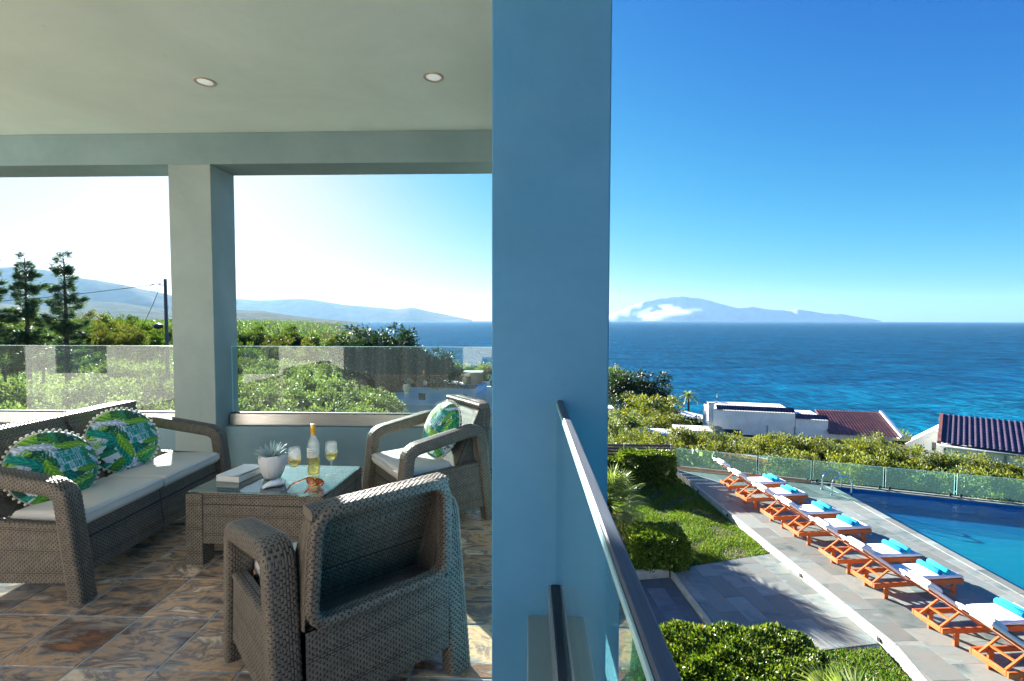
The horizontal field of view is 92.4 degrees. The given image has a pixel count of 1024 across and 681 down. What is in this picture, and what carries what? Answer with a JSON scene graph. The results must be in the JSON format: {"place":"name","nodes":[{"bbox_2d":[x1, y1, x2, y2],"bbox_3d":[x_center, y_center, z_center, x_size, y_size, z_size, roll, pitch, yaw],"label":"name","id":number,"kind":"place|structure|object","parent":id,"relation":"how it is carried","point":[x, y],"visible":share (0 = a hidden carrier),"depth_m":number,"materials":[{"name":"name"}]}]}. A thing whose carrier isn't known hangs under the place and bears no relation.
{"place":"outdoors","nodes":[
{"label":"outdoors","id":0,"kind":"place"},
{"bbox_2d":[0,267,171,309],"bbox_3d":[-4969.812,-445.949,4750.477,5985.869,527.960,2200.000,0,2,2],"label":"hills beyond","id":1,"kind":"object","parent":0,"point":[138,296],"visible":0.31,"depth_m":4213.69,"materials":[{"name":"blue stone"}]},
{"bbox_2d":[0,301,360,323],"bbox_3d":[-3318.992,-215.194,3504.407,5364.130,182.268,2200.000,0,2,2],"label":"hills","id":2,"kind":"structure","parent":0,"point":[114,309],"depth_m":2959.74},
{"bbox_2d":[0,0,491,134],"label":"ceiling","id":3,"kind":"structure","parent":0,"point":[102,66],"depth_m":3.25,"materials":[{"name":"paint"}]},
{"bbox_2d":[0,466,491,680],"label":"terrace floor","id":4,"kind":"structure","parent":0,"point":[152,610],"depth_m":2.25,"materials":[{"name":"stone"}]},
{"bbox_2d":[0,423,175,450],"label":"parapet wall","id":5,"kind":"structure","parent":4,"relation":"on","point":[167,439],"depth_m":4.67,"materials":[{"name":"white paint"}]},
{"bbox_2d":[0,345,174,422],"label":"glass balustrade","id":6,"kind":"object","parent":5,"relation":"on","point":[9,416],"visible":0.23,"depth_m":4.78,"materials":[{"name":"glass"}]},
{"bbox_2d":[0,400,231,605],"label":"sofa","id":7,"kind":"object","parent":4,"relation":"on","point":[71,535],"visible":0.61,"depth_m":2.62,"materials":[{"name":"wicker"}]},
{"bbox_2d":[0,428,100,505],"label":"round pillow","id":8,"kind":"object","parent":7,"relation":"on","point":[69,456],"visible":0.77,"depth_m":2.67,"materials":[{"name":"green fabric"}]},
{"bbox_2d":[82,407,159,473],"bbox_3d":[-2.539,0.649,3.205,0.150,0.443,0.443,-21,4,23],"label":"round pillow","id":9,"kind":"object","parent":7,"relation":"on","point":[122,439],"visible":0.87,"depth_m":3.15,"materials":[{"name":"green fabric"}]},
{"bbox_2d":[168,164,238,451],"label":"pillar","id":10,"kind":"structure","parent":4,"relation":"on","point":[202,255],"depth_m":4.51,"materials":[{"name":"white paint"}]},
{"bbox_2d":[0,130,491,176],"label":"beam","id":11,"kind":"structure","parent":10,"relation":"on","point":[307,153],"depth_m":4.43,"materials":[{"name":"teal paint"}]},
{"bbox_2d":[185,466,361,564],"bbox_3d":[-1.421,1.052,3.020,0.814,0.419,0.559,0,2,4],"label":"coffee table","id":12,"kind":"object","parent":4,"relation":"on","point":[214,508],"visible":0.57,"depth_m":2.77,"materials":[{"name":"wicker"}]},
{"bbox_2d":[216,464,260,482],"bbox_3d":[-1.679,0.818,3.048,0.155,0.044,0.235,1,2,11],"label":"book","id":13,"kind":"object","parent":12,"relation":"on","point":[243,472],"visible":0.89,"depth_m":2.99,"materials":[{"name":"paper"}]},
{"bbox_2d":[254,440,291,479],"bbox_3d":[-1.471,0.726,3.015,0.216,0.233,0.201,-2,3,-38],"label":"plant pot","id":14,"kind":"object","parent":12,"relation":"on","point":[272,463],"visible":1,"depth_m":2.97,"materials":[{"name":"ceramic"}]},
{"bbox_2d":[307,424,319,475],"bbox_3d":[-1.238,0.680,3.058,0.073,0.320,0.074,0,2,2],"label":"wine bottle","id":15,"kind":"object","parent":12,"relation":"on","point":[313,464],"visible":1,"depth_m":3.03,"materials":[{"name":"clear glass"}]},
{"bbox_2d":[223,472,470,680],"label":"armchair","id":16,"kind":"object","parent":4,"relation":"on","point":[365,585],"visible":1,"depth_m":1.76,"materials":[{"name":"wicker"}]},
{"bbox_2d":[225,425,491,468],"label":"parapet wall","id":17,"kind":"structure","parent":4,"relation":"on","point":[245,442],"depth_m":4.63,"materials":[{"name":"white paint"}]},
{"bbox_2d":[230,346,491,426],"bbox_3d":[-1.339,0.436,4.691,2.742,0.759,0.075,0,2,2],"label":"glass balustrade","id":18,"kind":"object","parent":17,"relation":"on","point":[310,418],"visible":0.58,"depth_m":4.69,"materials":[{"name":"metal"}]},
{"bbox_2d":[362,394,491,520],"bbox_3d":[-0.607,0.843,3.527,0.768,0.808,0.741,-2,3,-34],"label":"armchair","id":19,"kind":"object","parent":4,"relation":"on","point":[463,465],"visible":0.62,"depth_m":3.38,"materials":[{"name":"wicker"}]},
{"bbox_2d":[422,400,461,458],"bbox_3d":[-0.507,0.639,3.538,0.150,0.443,0.443,27,5,-37],"label":"round pillow","id":20,"kind":"object","parent":19,"relation":"on","point":[443,416],"visible":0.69,"depth_m":3.46,"materials":[{"name":"green fabric"}]},
{"bbox_2d":[527,616,552,680],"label":"parapet wall","id":21,"kind":"structure","parent":4,"relation":"on","point":[539,665],"depth_m":1.43,"materials":[{"name":"white paint"}]},
{"bbox_2d":[548,400,681,680],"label":"glass balustrade","id":22,"kind":"object","parent":21,"relation":"on","point":[586,527],"visible":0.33,"depth_m":0.78,"materials":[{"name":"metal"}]},
{"bbox_2d":[492,0,611,680],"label":"pillar","id":23,"kind":"structure","parent":4,"relation":"on","point":[551,109],"depth_m":1.55,"materials":[{"name":"blue paint"}]},
{"bbox_2d":[236,299,471,320],"bbox_3d":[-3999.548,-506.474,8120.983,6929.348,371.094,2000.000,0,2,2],"label":"mountains","id":24,"kind":"structure","parent":0,"point":[311,308],"depth_m":7535.65,"materials":[{"name":"blue stone"}]},
{"bbox_2d":[0,321,911,483],"bbox_3d":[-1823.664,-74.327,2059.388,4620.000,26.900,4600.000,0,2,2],"label":"ground","id":25,"kind":"structure","parent":0,"point":[906,440],"depth_m":53.77,"materials":[{"name":"green plant"}]},
{"bbox_2d":[0,260,22,369],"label":"conifer","id":26,"kind":"object","parent":25,"relation":"on","point":[9,318],"visible":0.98,"depth_m":35.65,"materials":[{"name":"green plant"}]},
{"bbox_2d":[0,375,50,406],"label":"olive tree","id":27,"kind":"object","parent":25,"relation":"on","point":[4,391],"visible":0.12,"depth_m":20.69,"materials":[{"name":"green plant"}]},
{"bbox_2d":[0,251,64,390],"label":"conifer","id":28,"kind":"object","parent":25,"relation":"on","point":[30,316],"visible":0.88,"depth_m":36.93,"materials":[{"name":"green plant"}]},
{"bbox_2d":[0,395,90,409],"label":"olive tree","id":29,"kind":"object","parent":25,"relation":"on","point":[10,404],"visible":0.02,"depth_m":15.17,"materials":[{"name":"green plant"}]},
{"bbox_2d":[0,381,96,409],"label":"olive tree","id":30,"kind":"object","parent":25,"relation":"on","point":[26,398],"visible":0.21,"depth_m":20.22,"materials":[{"name":"green plant"}]},
{"bbox_2d":[38,249,108,389],"bbox_3d":[-31.648,-0.736,35.249,3.509,11.574,3.450,0,2,2],"label":"conifer","id":31,"kind":"object","parent":25,"relation":"on","point":[66,327],"visible":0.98,"depth_m":34.89,"materials":[{"name":"green plant"}]},
{"bbox_2d":[39,378,113,409],"bbox_3d":[-19.209,5.011,22.054,3.719,6.797,3.926,0,2,2],"label":"olive tree","id":32,"kind":"object","parent":25,"relation":"on","point":[80,388],"visible":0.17,"depth_m":21.35,"materials":[{"name":"green plant"}]},
{"bbox_2d":[71,357,138,391],"bbox_3d":[-25.208,4.883,31.160,4.178,7.716,4.587,-1,2,-15],"label":"olive tree","id":33,"kind":"object","parent":25,"relation":"on","point":[97,371],"visible":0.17,"depth_m":30.14,"materials":[{"name":"green plant"}]},
{"bbox_2d":[86,319,133,366],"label":"tree","id":34,"kind":"object","parent":25,"relation":"on","point":[111,339],"visible":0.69,"depth_m":44.70,"materials":[{"name":"green plant"}]},
{"bbox_2d":[87,373,173,410],"bbox_3d":[-16.436,5.003,21.620,4.313,7.153,3.928,-1,2,-16],"label":"olive tree","id":35,"kind":"object","parent":25,"relation":"on","point":[117,390],"visible":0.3,"depth_m":21.32,"materials":[{"name":"green plant"}]},
{"bbox_2d":[106,323,154,366],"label":"tree","id":36,"kind":"object","parent":25,"relation":"on","point":[127,350],"visible":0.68,"depth_m":42.57,"materials":[{"name":"green plant"}]},
{"bbox_2d":[91,362,170,391],"bbox_3d":[-23.991,5.039,31.096,4.242,7.485,5.028,0,2,2],"label":"olive tree","id":37,"kind":"object","parent":25,"relation":"on","point":[130,373],"visible":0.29,"depth_m":30.14,"materials":[{"name":"green plant"}]},
{"bbox_2d":[123,360,173,386],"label":"olive tree","id":38,"kind":"object","parent":25,"relation":"on","point":[148,370],"visible":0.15,"depth_m":31.20,"materials":[{"name":"green plant"}]},
{"bbox_2d":[132,327,172,366],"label":"tree","id":39,"kind":"object","parent":25,"relation":"on","point":[152,348],"visible":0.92,"depth_m":42.54,"materials":[{"name":"green plant"}]},
{"bbox_2d":[140,279,169,385],"bbox_3d":[-22.358,1.110,30.720,1.683,9.900,0.440,0,2,2],"label":"utility pole","id":40,"kind":"object","parent":25,"relation":"on","point":[160,326],"visible":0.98,"depth_m":30.64,"materials":[{"name":"wood"}]},
{"bbox_2d":[0,318,363,388],"bbox_3d":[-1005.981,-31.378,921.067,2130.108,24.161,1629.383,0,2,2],"label":"woodland","id":41,"kind":"object","parent":25,"relation":"on","point":[243,328],"visible":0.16,"depth_m":415.32,"materials":[{"name":"green plant"}]},
{"bbox_2d":[239,367,305,398],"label":"olive tree","id":42,"kind":"object","parent":25,"relation":"on","point":[264,373],"visible":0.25,"depth_m":31.66,"materials":[{"name":"green plant"}]},
{"bbox_2d":[257,333,296,364],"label":"tree","id":43,"kind":"object","parent":25,"relation":"on","point":[269,353],"visible":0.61,"depth_m":55.52,"materials":[{"name":"green plant"}]},
{"bbox_2d":[239,378,321,411],"bbox_3d":[-10.852,4.579,22.700,4.106,5.715,4.509,-1,3,-29],"label":"olive tree","id":44,"kind":"object","parent":25,"relation":"on","point":[268,397],"visible":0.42,"depth_m":22.38,"materials":[{"name":"green plant"}]},
{"bbox_2d":[268,358,315,381],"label":"olive tree","id":45,"kind":"object","parent":25,"relation":"on","point":[290,365],"visible":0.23,"depth_m":44.05,"materials":[{"name":"green plant"}]},
{"bbox_2d":[293,336,325,367],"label":"tree","id":46,"kind":"object","parent":25,"relation":"on","point":[312,356],"visible":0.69,"depth_m":55.41,"materials":[{"name":"green plant"}]},
{"bbox_2d":[271,382,352,411],"bbox_3d":[-9.741,4.725,23.343,4.229,5.379,4.447,0,2,2],"label":"olive tree","id":47,"kind":"object","parent":25,"relation":"on","point":[323,388],"visible":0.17,"depth_m":23.70,"materials":[{"name":"green plant"}]},
{"bbox_2d":[299,371,360,398],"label":"olive tree","id":48,"kind":"object","parent":25,"relation":"on","point":[333,383],"visible":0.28,"depth_m":32.40,"materials":[{"name":"green plant"}]},
{"bbox_2d":[313,363,356,388],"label":"olive tree","id":49,"kind":"object","parent":25,"relation":"on","point":[347,377],"visible":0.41,"depth_m":41.57,"materials":[{"name":"green plant"}]},
{"bbox_2d":[308,390,376,412],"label":"olive tree","id":50,"kind":"object","parent":25,"relation":"on","point":[330,396],"visible":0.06,"depth_m":23.20,"materials":[{"name":"green plant"}]},
{"bbox_2d":[316,338,373,374],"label":"dark tree","id":51,"kind":"object","parent":25,"relation":"on","point":[331,353],"visible":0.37,"depth_m":44.22,"materials":[{"name":"green plant"}]},
{"bbox_2d":[330,322,420,371],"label":"dark tree","id":52,"kind":"object","parent":25,"relation":"on","point":[377,338],"visible":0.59,"depth_m":44.50,"materials":[{"name":"green plant"}]},
{"bbox_2d":[346,386,404,412],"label":"olive tree","id":53,"kind":"object","parent":25,"relation":"on","point":[389,403],"visible":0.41,"depth_m":30.21,"materials":[{"name":"green plant"}]},
{"bbox_2d":[343,352,412,397],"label":"dark tree","id":54,"kind":"object","parent":25,"relation":"on","point":[363,378],"visible":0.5,"depth_m":42.54,"materials":[{"name":"green plant"}]},
{"bbox_2d":[361,333,433,385],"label":"dark tree","id":55,"kind":"object","parent":25,"relation":"on","point":[387,363],"visible":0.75,"depth_m":43.03,"materials":[{"name":"green plant"}]},
{"bbox_2d":[386,346,459,389],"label":"dark tree","id":56,"kind":"object","parent":25,"relation":"on","point":[404,373],"visible":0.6,"depth_m":42.25,"materials":[{"name":"green plant"}]},
{"bbox_2d":[409,357,464,389],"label":"dark tree","id":57,"kind":"object","parent":25,"relation":"on","point":[448,366],"visible":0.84,"depth_m":41.19,"materials":[{"name":"green plant"}]},
{"bbox_2d":[393,380,491,413],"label":"house","id":58,"kind":"structure","parent":25,"relation":"on","point":[417,397],"depth_m":40.96,"materials":[{"name":"paint"}]},
{"bbox_2d":[0,368,911,472],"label":"undergrowth","id":59,"kind":"object","parent":25,"relation":"on","point":[49,378],"visible":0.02,"depth_m":54.84,"materials":[{"name":"green plant"}]},
{"bbox_2d":[608,408,655,438],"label":"tree","id":60,"kind":"object","parent":25,"relation":"on","point":[629,422],"visible":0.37,"depth_m":35.72,"materials":[{"name":"green plant"}]},
{"bbox_2d":[608,367,673,409],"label":"tree","id":61,"kind":"object","parent":25,"relation":"on","point":[620,383],"visible":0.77,"depth_m":54.24,"materials":[{"name":"green plant"}]},
{"bbox_2d":[610,393,690,427],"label":"tree","id":62,"kind":"object","parent":25,"relation":"on","point":[647,403],"visible":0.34,"depth_m":44.94,"materials":[{"name":"green plant"}]},
{"bbox_2d":[639,407,683,436],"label":"tree","id":63,"kind":"object","parent":25,"relation":"on","point":[663,422],"visible":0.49,"depth_m":39.45,"materials":[{"name":"green plant"}]},
{"bbox_2d":[634,426,692,450],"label":"bush","id":64,"kind":"object","parent":25,"relation":"on","point":[644,439],"visible":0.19,"depth_m":24.80,"materials":[{"name":"green plant"}]},
{"bbox_2d":[663,425,711,451],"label":"bush","id":65,"kind":"object","parent":25,"relation":"on","point":[686,433],"visible":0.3,"depth_m":24.86,"materials":[{"name":"green plant"}]},
{"bbox_2d":[658,436,717,468],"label":"bush","id":66,"kind":"object","parent":25,"relation":"on","point":[676,446],"visible":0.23,"depth_m":21.69,"materials":[{"name":"green plant"}]},
{"bbox_2d":[684,439,748,470],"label":"bush","id":67,"kind":"object","parent":25,"relation":"on","point":[718,447],"visible":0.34,"depth_m":21.18,"materials":[{"name":"green plant"}]},
{"bbox_2d":[720,440,774,472],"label":"bush","id":68,"kind":"object","parent":25,"relation":"on","point":[745,458],"visible":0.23,"depth_m":20.79,"materials":[{"name":"green plant"}]},
{"bbox_2d":[745,431,792,463],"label":"bush","id":69,"kind":"object","parent":25,"relation":"on","point":[773,441],"visible":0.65,"depth_m":22.08,"materials":[{"name":"green plant"}]},
{"bbox_2d":[744,448,815,477],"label":"bush","id":70,"kind":"object","parent":25,"relation":"on","point":[781,465],"visible":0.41,"depth_m":19.57,"materials":[{"name":"green plant"}]},
{"bbox_2d":[703,392,903,442],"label":"house","id":71,"kind":"structure","parent":25,"relation":"on","point":[744,418],"depth_m":43.44,"materials":[{"name":"white paint"}]},
{"bbox_2d":[775,444,838,481],"bbox_3d":[11.754,5.192,19.322,2.729,2.202,2.880,0,2,2],"label":"bush","id":72,"kind":"object","parent":25,"relation":"on","point":[797,454],"visible":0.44,"depth_m":19.09,"materials":[{"name":"green plant"}]},
{"bbox_2d":[789,434,839,463],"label":"bush","id":73,"kind":"object","parent":25,"relation":"on","point":[815,448],"visible":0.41,"depth_m":21.17,"materials":[{"name":"green plant"}]},
{"bbox_2d":[801,449,887,486],"bbox_3d":[12.556,5.232,18.272,2.932,2.226,2.918,0,2,2],"label":"bush","id":74,"kind":"object","parent":25,"relation":"on","point":[840,460],"visible":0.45,"depth_m":18.27,"materials":[{"name":"green plant"}]},
{"bbox_2d":[843,429,905,472],"bbox_3d":[14.654,5.105,19.738,2.427,2.949,2.149,0,2,2],"label":"bush","id":75,"kind":"object","parent":25,"relation":"on","point":[878,444],"visible":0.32,"depth_m":19.74,"materials":[{"name":"green plant"}]},
{"bbox_2d":[839,446,917,491],"bbox_3d":[12.977,4.984,17.283,2.683,2.418,2.373,0,2,2],"label":"bush","id":76,"kind":"object","parent":25,"relation":"on","point":[873,479],"visible":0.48,"depth_m":17.23,"materials":[{"name":"green plant"}]},
{"bbox_2d":[870,445,936,475],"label":"bush","id":77,"kind":"object","parent":25,"relation":"on","point":[915,451],"visible":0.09,"depth_m":19.12,"materials":[{"name":"green plant"}]},
{"bbox_2d":[877,454,958,495],"bbox_3d":[14.015,5.123,16.757,2.566,2.317,2.578,0,2,2],"label":"bush","id":78,"kind":"object","parent":25,"relation":"on","point":[907,477],"visible":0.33,"depth_m":16.69,"materials":[{"name":"green plant"}]},
{"bbox_2d":[823,482,1023,596],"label":"swimming pool","id":79,"kind":"structure","parent":25,"relation":"in","point":[988,540],"depth_m":13.79,"materials":[{"name":"liquid"}]},
{"bbox_2d":[898,443,963,475],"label":"bush","id":80,"kind":"object","parent":25,"relation":"on","point":[908,461],"visible":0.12,"depth_m":18.30,"materials":[{"name":"green plant"}]},
{"bbox_2d":[911,450,978,482],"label":"bush","id":81,"kind":"object","parent":25,"relation":"on","point":[946,464],"visible":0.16,"depth_m":18.07,"materials":[{"name":"green plant"}]},
{"bbox_2d":[905,465,1001,514],"bbox_3d":[14.527,4.917,16.204,2.599,1.731,2.630,-1,3,-21],"label":"bush","id":82,"kind":"object","parent":25,"relation":"on","point":[950,490],"visible":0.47,"depth_m":15.94,"materials":[{"name":"green plant"}]},
{"bbox_2d":[905,413,1023,470],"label":"house","id":83,"kind":"structure","parent":25,"relation":"on","point":[999,440],"depth_m":27.32,"materials":[{"name":"tile"}]},
{"bbox_2d":[952,465,1023,502],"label":"bush","id":84,"kind":"object","parent":25,"relation":"on","point":[1000,491],"visible":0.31,"depth_m":15.42,"materials":[{"name":"green plant"}]},
{"bbox_2d":[973,468,1023,502],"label":"bush","id":85,"kind":"object","parent":25,"relation":"on","point":[1018,493],"visible":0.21,"depth_m":15.10,"materials":[{"name":"green plant"}]},
{"bbox_2d":[0,0,1023,321],"label":"sky","id":86,"kind":"structure","parent":0,"point":[858,158],"materials":[{"name":"blue"}]},
{"bbox_2d":[606,577,704,680],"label":"patio","id":87,"kind":"structure","parent":0,"point":[667,599],"depth_m":9.66,"materials":[{"name":"stone"}]},
{"bbox_2d":[618,619,839,680],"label":"hedge","id":88,"kind":"object","parent":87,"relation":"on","point":[775,651],"visible":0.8,"depth_m":6.66,"materials":[{"name":"green plant"}]},
{"bbox_2d":[343,321,1023,436],"bbox_3d":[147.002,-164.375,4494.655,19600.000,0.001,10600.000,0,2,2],"label":"sea","id":89,"kind":"structure","parent":0,"point":[914,378],"depth_m":286.52,"materials":[{"name":"liquid"}]},
{"bbox_2d":[609,296,883,321],"bbox_3d":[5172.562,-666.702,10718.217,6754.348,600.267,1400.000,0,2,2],"label":"island hills","id":90,"kind":"structure","parent":0,"point":[683,309],"depth_m":10354.52,"materials":[{"name":"stone"}]},
{"bbox_2d":[606,477,911,680],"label":"lawn","id":91,"kind":"structure","parent":0,"point":[642,574],"depth_m":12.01,"materials":[{"name":"plant"}]},
{"bbox_2d":[607,463,652,540],"bbox_3d":[2.588,4.343,13.274,2.415,2.097,2.507,0,2,2],"label":"fan palm","id":92,"kind":"object","parent":91,"relation":"on","point":[617,487],"visible":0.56,"depth_m":12.96,"materials":[{"name":"green plant"}]},
{"bbox_2d":[608,444,672,470],"bbox_3d":[4.116,4.313,17.931,3.440,1.080,0.070,0,2,2],"label":"slat fence","id":93,"kind":"object","parent":91,"relation":"on","point":[613,449],"visible":0.11,"depth_m":17.88,"materials":[{"name":"grey wood"}]},
{"bbox_2d":[614,448,677,486],"bbox_3d":[4.580,4.364,16.797,2.087,1.281,1.057,0,2,2],"label":"hedge","id":94,"kind":"object","parent":91,"relation":"on","point":[646,464],"visible":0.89,"depth_m":16.43,"materials":[{"name":"green plant"}]},
{"bbox_2d":[625,520,692,573],"bbox_3d":[3.357,4.770,11.354,1.418,0.918,1.220,0,2,2],"label":"hedge","id":95,"kind":"object","parent":91,"relation":"on","point":[667,543],"visible":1,"depth_m":10.95,"materials":[{"name":"green plant"}]},
{"bbox_2d":[792,657,881,680],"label":"fan palm","id":96,"kind":"object","parent":91,"relation":"on","point":[827,677],"visible":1,"depth_m":5.88,"materials":[{"name":"green plant"}]},
{"bbox_2d":[670,553,879,652],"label":"patio","id":97,"kind":"structure","parent":0,"point":[756,590],"depth_m":9.74,"materials":[{"name":"stone"}]},
{"bbox_2d":[676,470,1023,680],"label":"pool deck","id":98,"kind":"structure","parent":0,"point":[914,647],"depth_m":9.93,"materials":[{"name":"stone"}]},
{"bbox_2d":[713,458,788,490],"bbox_3d":[7.461,4.234,15.382,2.188,1.064,0.580,0,2,-6],"label":"sun lounger","id":99,"kind":"object","parent":98,"relation":"on","point":[764,481],"visible":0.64,"depth_m":15.21,"materials":[{"name":"white fabric"}]},
{"bbox_2d":[727,468,807,508],"bbox_3d":[7.456,4.278,14.334,2.188,1.064,0.580,0,2,-7],"label":"sun lounger","id":100,"kind":"object","parent":98,"relation":"on","point":[800,495],"visible":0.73,"depth_m":14.17,"materials":[{"name":"white fabric"}]},
{"bbox_2d":[752,482,841,527],"bbox_3d":[7.540,4.333,13.020,2.188,1.064,0.580,0,2,-6],"label":"sun lounger","id":101,"kind":"object","parent":98,"relation":"on","point":[813,510],"visible":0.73,"depth_m":12.83,"materials":[{"name":"orange wood"}]},
{"bbox_2d":[774,495,871,544],"bbox_3d":[7.629,4.373,12.075,2.188,1.064,0.580,0,2,-7],"label":"sun lounger","id":102,"kind":"object","parent":98,"relation":"on","point":[842,527],"visible":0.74,"depth_m":11.90,"materials":[{"name":"white fabric"}]},
{"bbox_2d":[675,448,1023,504],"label":"pool fence","id":103,"kind":"object","parent":98,"relation":"on","point":[753,474],"visible":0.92,"depth_m":16.14,"materials":[{"name":"clear glass"}]},
{"bbox_2d":[808,516,922,573],"bbox_3d":[7.695,4.430,10.719,2.188,1.064,0.580,0,2,-4],"label":"sun lounger","id":104,"kind":"object","parent":98,"relation":"on","point":[881,550],"visible":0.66,"depth_m":10.51,"materials":[{"name":"white fabric"}]},
{"bbox_2d":[840,534,963,598],"bbox_3d":[7.763,4.468,9.802,2.188,1.064,0.580,0,2,-6],"label":"sun lounger","id":105,"kind":"object","parent":98,"relation":"on","point":[953,579],"visible":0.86,"depth_m":9.62,"materials":[{"name":"white fabric"}]},
{"bbox_2d":[899,569,1023,645],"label":"sun lounger","id":106,"kind":"object","parent":98,"relation":"on","point":[1010,621],"visible":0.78,"depth_m":8.23,"materials":[{"name":"white fabric"}]},
{"bbox_2d":[956,602,1023,680],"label":"sun lounger","id":107,"kind":"object","parent":98,"relation":"on","point":[994,625],"visible":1,"depth_m":7.30,"materials":[{"name":"white fabric"}]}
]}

